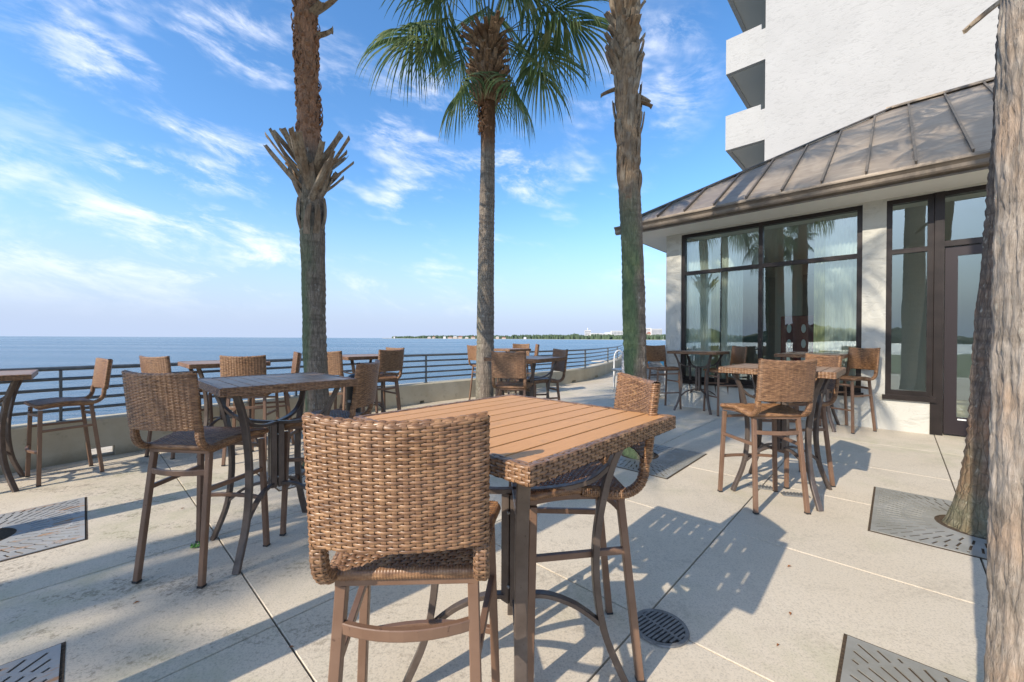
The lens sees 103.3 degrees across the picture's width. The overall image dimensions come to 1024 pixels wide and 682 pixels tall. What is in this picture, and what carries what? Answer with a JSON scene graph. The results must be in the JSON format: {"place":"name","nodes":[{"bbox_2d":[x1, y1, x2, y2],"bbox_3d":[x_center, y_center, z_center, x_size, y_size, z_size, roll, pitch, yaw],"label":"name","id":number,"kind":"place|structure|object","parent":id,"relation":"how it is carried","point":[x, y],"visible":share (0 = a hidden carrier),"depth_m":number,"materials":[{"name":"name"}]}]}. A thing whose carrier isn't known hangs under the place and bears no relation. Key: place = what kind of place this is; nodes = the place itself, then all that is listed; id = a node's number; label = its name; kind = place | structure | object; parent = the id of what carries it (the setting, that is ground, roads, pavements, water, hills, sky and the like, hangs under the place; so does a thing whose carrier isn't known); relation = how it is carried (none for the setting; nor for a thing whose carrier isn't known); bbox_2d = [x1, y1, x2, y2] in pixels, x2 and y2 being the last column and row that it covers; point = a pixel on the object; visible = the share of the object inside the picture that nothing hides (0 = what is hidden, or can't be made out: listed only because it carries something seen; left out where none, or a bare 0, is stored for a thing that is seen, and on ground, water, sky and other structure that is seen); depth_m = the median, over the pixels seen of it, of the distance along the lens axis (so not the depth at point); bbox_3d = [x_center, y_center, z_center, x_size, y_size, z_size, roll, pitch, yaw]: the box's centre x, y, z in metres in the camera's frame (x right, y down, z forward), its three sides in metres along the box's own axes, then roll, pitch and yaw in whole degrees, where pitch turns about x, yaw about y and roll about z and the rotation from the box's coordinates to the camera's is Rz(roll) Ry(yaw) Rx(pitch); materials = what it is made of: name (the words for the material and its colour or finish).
{"place":"outdoors","nodes":[
{"label":"outdoors","id":0,"kind":"place"},
{"bbox_2d":[0,336,665,424],"bbox_3d":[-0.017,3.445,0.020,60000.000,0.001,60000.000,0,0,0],"label":"sea","id":1,"kind":"structure","parent":0,"point":[33,351],"depth_m":91.15,"materials":[{"name":"liquid"}]},
{"bbox_2d":[0,0,746,337],"label":"sky","id":2,"kind":"structure","parent":0,"point":[142,194],"materials":[{"name":"blue"}]},
{"bbox_2d":[0,360,988,681],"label":"patio","id":3,"kind":"structure","parent":0,"point":[734,594],"depth_m":2.21,"materials":[{"name":"concrete"}]},
{"bbox_2d":[0,369,38,492],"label":"bar table","id":4,"kind":"object","parent":3,"relation":"on","point":[16,378],"visible":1,"depth_m":3.66,"materials":[{"name":"wood"}]},
{"bbox_2d":[0,641,65,681],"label":"tree grate","id":5,"kind":"object","parent":3,"relation":"on","point":[46,665],"visible":1,"depth_m":1.65,"materials":[{"name":"metal"}]},
{"bbox_2d":[0,497,87,561],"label":"tree grate","id":6,"kind":"object","parent":3,"relation":"on","point":[26,532],"visible":1,"depth_m":2.90,"materials":[{"name":"metal"}]},
{"bbox_2d":[23,358,112,486],"bbox_3d":[-4.485,0.770,4.124,0.507,1.172,0.598,0,0,32],"label":"bar stool","id":7,"kind":"object","parent":3,"relation":"on","point":[102,373],"visible":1,"depth_m":4.11,"materials":[{"name":"wicker"}]},
{"bbox_2d":[139,355,213,459],"bbox_3d":[-3.982,0.751,4.811,0.507,1.172,0.598,0,0,14],"label":"bar stool","id":8,"kind":"object","parent":3,"relation":"on","point":[162,364],"visible":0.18,"depth_m":4.54,"materials":[{"name":"wicker"}]},
{"bbox_2d":[190,541,199,547],"bbox_3d":[-2.037,1.308,2.607,0.061,0.039,0.061,0,0,0],"label":"weed","id":9,"kind":"object","parent":3,"relation":"on","point":[195,545],"visible":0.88,"depth_m":2.60,"materials":[{"name":"green plant"}]},
{"bbox_2d":[121,370,270,588],"bbox_3d":[-1.847,0.740,2.390,0.507,1.172,0.598,0,0,6],"label":"bar stool","id":10,"kind":"object","parent":3,"relation":"on","point":[162,401],"visible":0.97,"depth_m":2.22,"materials":[{"name":"wicker"}]},
{"bbox_2d":[178,360,270,457],"bbox_3d":[-3.574,0.793,5.035,0.806,1.077,0.806,1,0,43],"label":"bar table","id":11,"kind":"object","parent":3,"relation":"on","point":[198,366],"visible":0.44,"depth_m":4.72,"materials":[{"name":"wood"}]},
{"bbox_2d":[219,355,278,465],"bbox_3d":[-2.923,0.733,4.522,0.507,1.172,0.598,0,0,-18],"label":"bar stool","id":12,"kind":"object","parent":3,"relation":"on","point":[241,365],"visible":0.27,"depth_m":4.30,"materials":[{"name":"wicker"}]},
{"bbox_2d":[244,452,305,490],"bbox_3d":[-2.056,1.303,4.328,1.118,0.014,1.118,0,1,43],"label":"tree grate","id":13,"kind":"object","parent":3,"relation":"on","point":[291,468],"visible":0.06,"depth_m":4.11,"materials":[{"name":"metal"}]},
{"bbox_2d":[263,0,353,466],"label":"palm tree","id":14,"kind":"object","parent":13,"relation":"on","point":[308,173],"visible":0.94,"depth_m":4.21,"materials":[{"name":"brown plant"}]},
{"bbox_2d":[251,352,301,450],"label":"bar stool","id":15,"kind":"object","parent":3,"relation":"on","point":[296,362],"visible":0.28,"depth_m":5.14,"materials":[{"name":"wicker"}]},
{"bbox_2d":[198,372,357,573],"bbox_3d":[-1.579,0.788,2.712,0.769,1.077,0.769,1,0,43],"label":"bar table","id":16,"kind":"object","parent":3,"relation":"on","point":[236,388],"visible":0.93,"depth_m":2.66,"materials":[{"name":"wood"}]},
{"bbox_2d":[0,354,621,474],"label":"sea wall","id":17,"kind":"structure","parent":3,"relation":"on","point":[60,447],"depth_m":4.92,"materials":[{"name":"concrete"}]},
{"bbox_2d":[0,344,622,421],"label":"railing","id":18,"kind":"object","parent":17,"relation":"on","point":[60,389],"visible":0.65,"depth_m":4.93,"materials":[{"name":"metal"}]},
{"bbox_2d":[279,360,379,535],"bbox_3d":[-1.304,0.732,2.995,0.598,1.172,0.507,0,0,-1],"label":"bar stool","id":19,"kind":"object","parent":3,"relation":"on","point":[364,390],"visible":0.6,"depth_m":2.81,"materials":[{"name":"wicker"}]},
{"bbox_2d":[327,351,364,411],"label":"bar stool","id":20,"kind":"object","parent":3,"relation":"on","point":[335,363],"visible":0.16,"depth_m":5.26,"materials":[{"name":"wicker"}]},
{"bbox_2d":[346,374,361,412],"bbox_3d":[-1.834,0.840,4.701,0.176,0.922,0.184,0,0,0],"label":"ash bin","id":21,"kind":"object","parent":3,"relation":"on","point":[349,392],"visible":0.23,"depth_m":4.63,"materials":[{"name":"black plastic"}]},
{"bbox_2d":[339,354,385,413],"bbox_3d":[-2.294,0.755,6.205,0.806,1.077,0.806,1,0,43],"label":"bar table","id":22,"kind":"object","parent":3,"relation":"on","point":[353,357],"visible":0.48,"depth_m":6.15,"materials":[{"name":"wood"}]},
{"bbox_2d":[365,349,403,412],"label":"bar stool","id":23,"kind":"object","parent":3,"relation":"on","point":[390,360],"visible":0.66,"depth_m":5.84,"materials":[{"name":"wicker"}]},
{"bbox_2d":[374,347,404,411],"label":"bar stool","id":24,"kind":"object","parent":3,"relation":"on","point":[392,373],"visible":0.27,"depth_m":6.76,"materials":[{"name":"wicker"}]},
{"bbox_2d":[302,411,500,681],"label":"bar stool","id":25,"kind":"object","parent":3,"relation":"on","point":[402,502],"visible":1,"depth_m":0.92,"materials":[{"name":"wicker"}]},
{"bbox_2d":[467,345,498,399],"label":"bar stool","id":26,"kind":"object","parent":3,"relation":"on","point":[471,351],"visible":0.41,"depth_m":8.50,"materials":[{"name":"wicker"}]},
{"bbox_2d":[494,348,530,393],"bbox_3d":[-0.103,0.711,9.254,0.773,1.077,0.773,1,0,40],"label":"bar table","id":27,"kind":"object","parent":3,"relation":"on","point":[509,350],"visible":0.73,"depth_m":9.08,"materials":[{"name":"wood"}]},
{"bbox_2d":[491,351,535,396],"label":"bar stool","id":28,"kind":"object","parent":3,"relation":"on","point":[510,365],"visible":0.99,"depth_m":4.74,"materials":[{"name":"wicker"}]},
{"bbox_2d":[353,394,675,681],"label":"bar table","id":29,"kind":"object","parent":3,"relation":"on","point":[534,442],"visible":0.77,"depth_m":1.46,"materials":[{"name":"brown wood"}]},
{"bbox_2d":[509,344,529,381],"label":"bar stool","id":30,"kind":"object","parent":3,"relation":"on","point":[525,346],"visible":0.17,"depth_m":10.09,"materials":[{"name":"wicker"}]},
{"bbox_2d":[484,356,565,398],"bbox_3d":[0.182,0.752,5.404,0.806,1.077,0.806,1,0,33],"label":"bar table","id":31,"kind":"object","parent":3,"relation":"on","point":[533,360],"visible":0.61,"depth_m":5.31,"materials":[{"name":"wood"}]},
{"bbox_2d":[514,344,539,394],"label":"bar stool","id":32,"kind":"object","parent":3,"relation":"on","point":[537,346],"visible":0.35,"depth_m":9.27,"materials":[{"name":"wicker"}]},
{"bbox_2d":[527,348,567,399],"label":"bar stool","id":33,"kind":"object","parent":3,"relation":"on","point":[561,366],"visible":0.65,"depth_m":5.58,"materials":[{"name":"wicker"}]},
{"bbox_2d":[528,372,660,681],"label":"bar stool","id":34,"kind":"object","parent":3,"relation":"on","point":[634,393],"visible":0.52,"depth_m":1.58,"materials":[{"name":"metal"}]},
{"bbox_2d":[611,368,621,390],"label":"round table","id":35,"kind":"object","parent":3,"relation":"on","point":[619,370],"visible":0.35,"depth_m":9.87,"materials":[{"name":"grey"}]},
{"bbox_2d":[613,350,621,388],"bbox_3d":[2.779,0.724,10.320,0.403,1.000,0.065,0,0,-9],"label":"handrail","id":36,"kind":"object","parent":3,"relation":"on","point":[614,365],"visible":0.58,"depth_m":10.29,"materials":[{"name":"white metal"}]},
{"bbox_2d":[622,352,664,396],"bbox_3d":[2.953,0.743,9.169,0.780,0.980,0.710,0,0,-10],"label":"chair","id":37,"kind":"object","parent":3,"relation":"on","point":[655,364],"visible":0.16,"depth_m":8.89,"materials":[{"name":"metal"}]},
{"bbox_2d":[606,444,706,478],"bbox_3d":[1.434,1.286,4.588,1.118,0.014,1.118,0,1,43],"label":"tree grate","id":38,"kind":"object","parent":3,"relation":"on","point":[667,462],"visible":0.48,"depth_m":4.32,"materials":[{"name":"metal"}]},
{"bbox_2d":[600,0,654,459],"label":"palm tree","id":39,"kind":"object","parent":38,"relation":"on","point":[624,55],"visible":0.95,"depth_m":4.47,"materials":[{"name":"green plant"}]},
{"bbox_2d":[637,609,689,647],"bbox_3d":[0.684,1.317,1.868,0.250,0.006,0.250,0,0,-35],"label":"floor drain","id":40,"kind":"object","parent":3,"relation":"on","point":[661,628],"visible":0.85,"depth_m":1.85,"materials":[{"name":"metal"}]},
{"bbox_2d":[646,345,681,408],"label":"bar stool","id":41,"kind":"object","parent":3,"relation":"on","point":[656,353],"visible":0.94,"depth_m":7.80,"materials":[{"name":"wicker"}]},
{"bbox_2d":[667,350,729,414],"bbox_3d":[3.366,0.718,7.324,0.822,1.077,0.822,1,0,43],"label":"bar table","id":42,"kind":"object","parent":3,"relation":"on","point":[698,375],"visible":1,"depth_m":7.29,"materials":[{"name":"metal"}]},
{"bbox_2d":[703,346,747,415],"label":"bar stool","id":43,"kind":"object","parent":3,"relation":"on","point":[738,354],"visible":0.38,"depth_m":7.02,"materials":[{"name":"wicker"}]},
{"bbox_2d":[717,359,816,514],"bbox_3d":[2.037,0.715,3.240,0.507,1.172,0.598,0,0,0],"label":"bar stool","id":44,"kind":"object","parent":3,"relation":"on","point":[784,381],"visible":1,"depth_m":3.07,"materials":[{"name":"wicker"}]},
{"bbox_2d":[747,483,810,497],"bbox_3d":[2.282,1.288,3.484,0.461,0.020,0.149,1,0,40],"label":"floor drain","id":45,"kind":"object","parent":3,"relation":"on","point":[786,493],"visible":0.75,"depth_m":3.43,"materials":[{"name":"grey metal"}]},
{"bbox_2d":[718,363,845,510],"bbox_3d":[2.346,0.764,3.525,0.806,1.077,0.806,1,0,43],"label":"bar table","id":46,"kind":"object","parent":3,"relation":"on","point":[825,375],"visible":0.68,"depth_m":3.50,"materials":[{"name":"metal"}]},
{"bbox_2d":[753,353,842,488],"bbox_3d":[2.668,0.707,3.794,0.598,1.172,0.507,0,0,0],"label":"bar stool","id":47,"kind":"object","parent":3,"relation":"on","point":[830,361],"visible":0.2,"depth_m":3.60,"materials":[{"name":"wicker"}]},
{"bbox_2d":[614,77,993,435],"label":"restaurant building","id":48,"kind":"structure","parent":3,"relation":"on","point":[905,183],"depth_m":6.55,"materials":[{"name":"paint"}]},
{"bbox_2d":[686,239,711,376],"bbox_3d":[3.548,-0.353,7.699,0.450,3.100,0.045,1,0,43],"label":"curtain","id":49,"kind":"object","parent":48,"relation":"hanging from","point":[699,257],"visible":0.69,"depth_m":7.69,"materials":[{"name":"fabric"}]},
{"bbox_2d":[711,236,719,374],"bbox_3d":[3.776,-0.366,7.531,0.148,3.130,0.066,1,0,38],"label":"curtain","id":50,"kind":"object","parent":48,"relation":"hanging from","point":[715,307],"visible":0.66,"depth_m":7.52,"materials":[{"name":"fabric"}]},
{"bbox_2d":[719,259,721,366],"bbox_3d":[4.385,-0.638,9.289,0.100,2.770,2.750,1,0,43],"label":"window","id":51,"kind":"structure","parent":48,"relation":"in","point":[720,259],"depth_m":10.25,"materials":[{"name":"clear glass"}]},
{"bbox_2d":[721,234,742,378],"bbox_3d":[3.965,-0.349,7.310,0.350,3.100,0.045,1,0,43],"label":"curtain","id":52,"kind":"object","parent":48,"relation":"hanging from","point":[732,306],"visible":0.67,"depth_m":7.32,"materials":[{"name":"fabric"}]},
{"bbox_2d":[681,205,863,395],"bbox_3d":[4.211,-0.600,6.878,2.678,2.820,0.175,1,0,43],"label":"window","id":53,"kind":"structure","parent":48,"relation":"in","point":[761,265],"depth_m":6.86,"materials":[{"name":"black metal"}]},
{"bbox_2d":[780,315,813,360],"bbox_3d":[6.983,0.337,9.627,0.961,1.850,0.712,1,0,43],"label":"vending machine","id":54,"kind":"object","parent":48,"relation":"in","point":[797,334],"visible":0.28,"depth_m":9.46,"materials":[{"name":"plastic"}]},
{"bbox_2d":[813,220,825,352],"bbox_3d":[4.906,-0.354,6.472,0.150,3.130,0.073,1,0,43],"label":"curtain","id":55,"kind":"object","parent":48,"relation":"hanging from","point":[819,288],"visible":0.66,"depth_m":6.47,"materials":[{"name":"fabric"}]},
{"bbox_2d":[824,217,856,385],"bbox_3d":[5.094,-0.337,6.256,0.420,3.100,0.046,1,0,43],"label":"curtain","id":56,"kind":"object","parent":48,"relation":"hanging from","point":[840,297],"visible":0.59,"depth_m":6.27,"materials":[{"name":"fabric"}]},
{"bbox_2d":[882,193,935,402],"bbox_3d":[5.530,-0.586,5.647,0.534,2.820,0.175,1,0,43],"label":"window","id":57,"kind":"structure","parent":48,"relation":"in","point":[894,394],"depth_m":5.59,"materials":[{"name":"brown metal"}]},
{"bbox_2d":[943,244,982,435],"bbox_3d":[6.140,0.000,5.116,0.940,2.490,0.060,1,0,43],"label":"door","id":58,"kind":"structure","parent":48,"relation":"in","point":[953,425],"depth_m":5.38,"materials":[{"name":"grey paint"}]},
{"bbox_2d":[774,352,847,431],"bbox_3d":[4.466,0.727,6.054,0.806,1.077,0.806,1,0,43],"label":"bar table","id":59,"kind":"object","parent":3,"relation":"on","point":[828,395],"visible":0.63,"depth_m":5.87,"materials":[{"name":"wood"}]},
{"bbox_2d":[819,347,880,433],"bbox_3d":[4.851,0.676,5.811,0.598,1.172,0.507,0,0,-12],"label":"bar stool","id":60,"kind":"object","parent":3,"relation":"on","point":[864,358],"visible":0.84,"depth_m":5.74,"materials":[{"name":"wicker"}]},
{"bbox_2d":[835,633,968,681],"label":"tree grate","id":61,"kind":"object","parent":3,"relation":"on","point":[861,660],"visible":1,"depth_m":1.63,"materials":[{"name":"metal"}]},
{"bbox_2d":[983,0,1023,681],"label":"palm tree","id":62,"kind":"object","parent":61,"relation":"on","point":[1004,653],"visible":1,"depth_m":1.10,"materials":[{"name":"brown plant"}]},
{"bbox_2d":[868,487,986,559],"bbox_3d":[3.234,1.298,2.808,1.118,0.014,1.118,0,1,43],"label":"tree grate","id":63,"kind":"object","parent":3,"relation":"on","point":[915,518],"visible":0.69,"depth_m":2.89,"materials":[{"name":"metal"}]},
{"bbox_2d":[942,0,999,537],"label":"palm tree","id":64,"kind":"object","parent":63,"relation":"on","point":[967,512],"visible":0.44,"depth_m":2.83,"materials":[{"name":"brown plant"}]},
{"label":"tree grate","id":65,"kind":"object","parent":3,"relation":"on","visible":0},
{"bbox_2d":[355,0,611,398],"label":"palm tree","id":66,"kind":"object","parent":65,"relation":"on","point":[487,72],"visible":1,"depth_m":6.19,"materials":[{"name":"green plant"}]},
{"bbox_2d":[402,338,619,339],"bbox_3d":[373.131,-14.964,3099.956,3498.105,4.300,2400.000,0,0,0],"label":"shore","id":67,"kind":"structure","parent":0,"point":[576,339],"depth_m":2392.65,"materials":[{"name":"beige"}]},
{"bbox_2d":[392,333,665,339],"bbox_3d":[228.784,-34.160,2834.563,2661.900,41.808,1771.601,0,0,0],"label":"woods","id":68,"kind":"object","parent":67,"relation":"on","point":[607,336],"visible":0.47,"depth_m":2568.90,"materials":[{"name":"green plant"}]},
{"bbox_2d":[585,330,590,335],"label":"hotel","id":69,"kind":"structure","parent":67,"relation":"on","point":[587,332],"depth_m":2669.70,"materials":[{"name":"white"}]},
{"bbox_2d":[611,331,622,334],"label":"hotel","id":70,"kind":"structure","parent":67,"relation":"on","point":[617,332],"depth_m":2551.01,"materials":[{"name":"white"}]},
{"bbox_2d":[650,329,661,334],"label":"hotel","id":71,"kind":"structure","parent":67,"relation":"on","point":[655,331],"depth_m":2425.16,"materials":[{"name":"white"}]},
{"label":"ground","id":72,"kind":"structure","parent":0,"visible":0},
{"bbox_2d":[725,0,998,359],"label":"hotel tower","id":73,"kind":"structure","parent":72,"relation":"on","point":[799,73],"depth_m":12.41,"materials":[{"name":"paint"}]}
]}

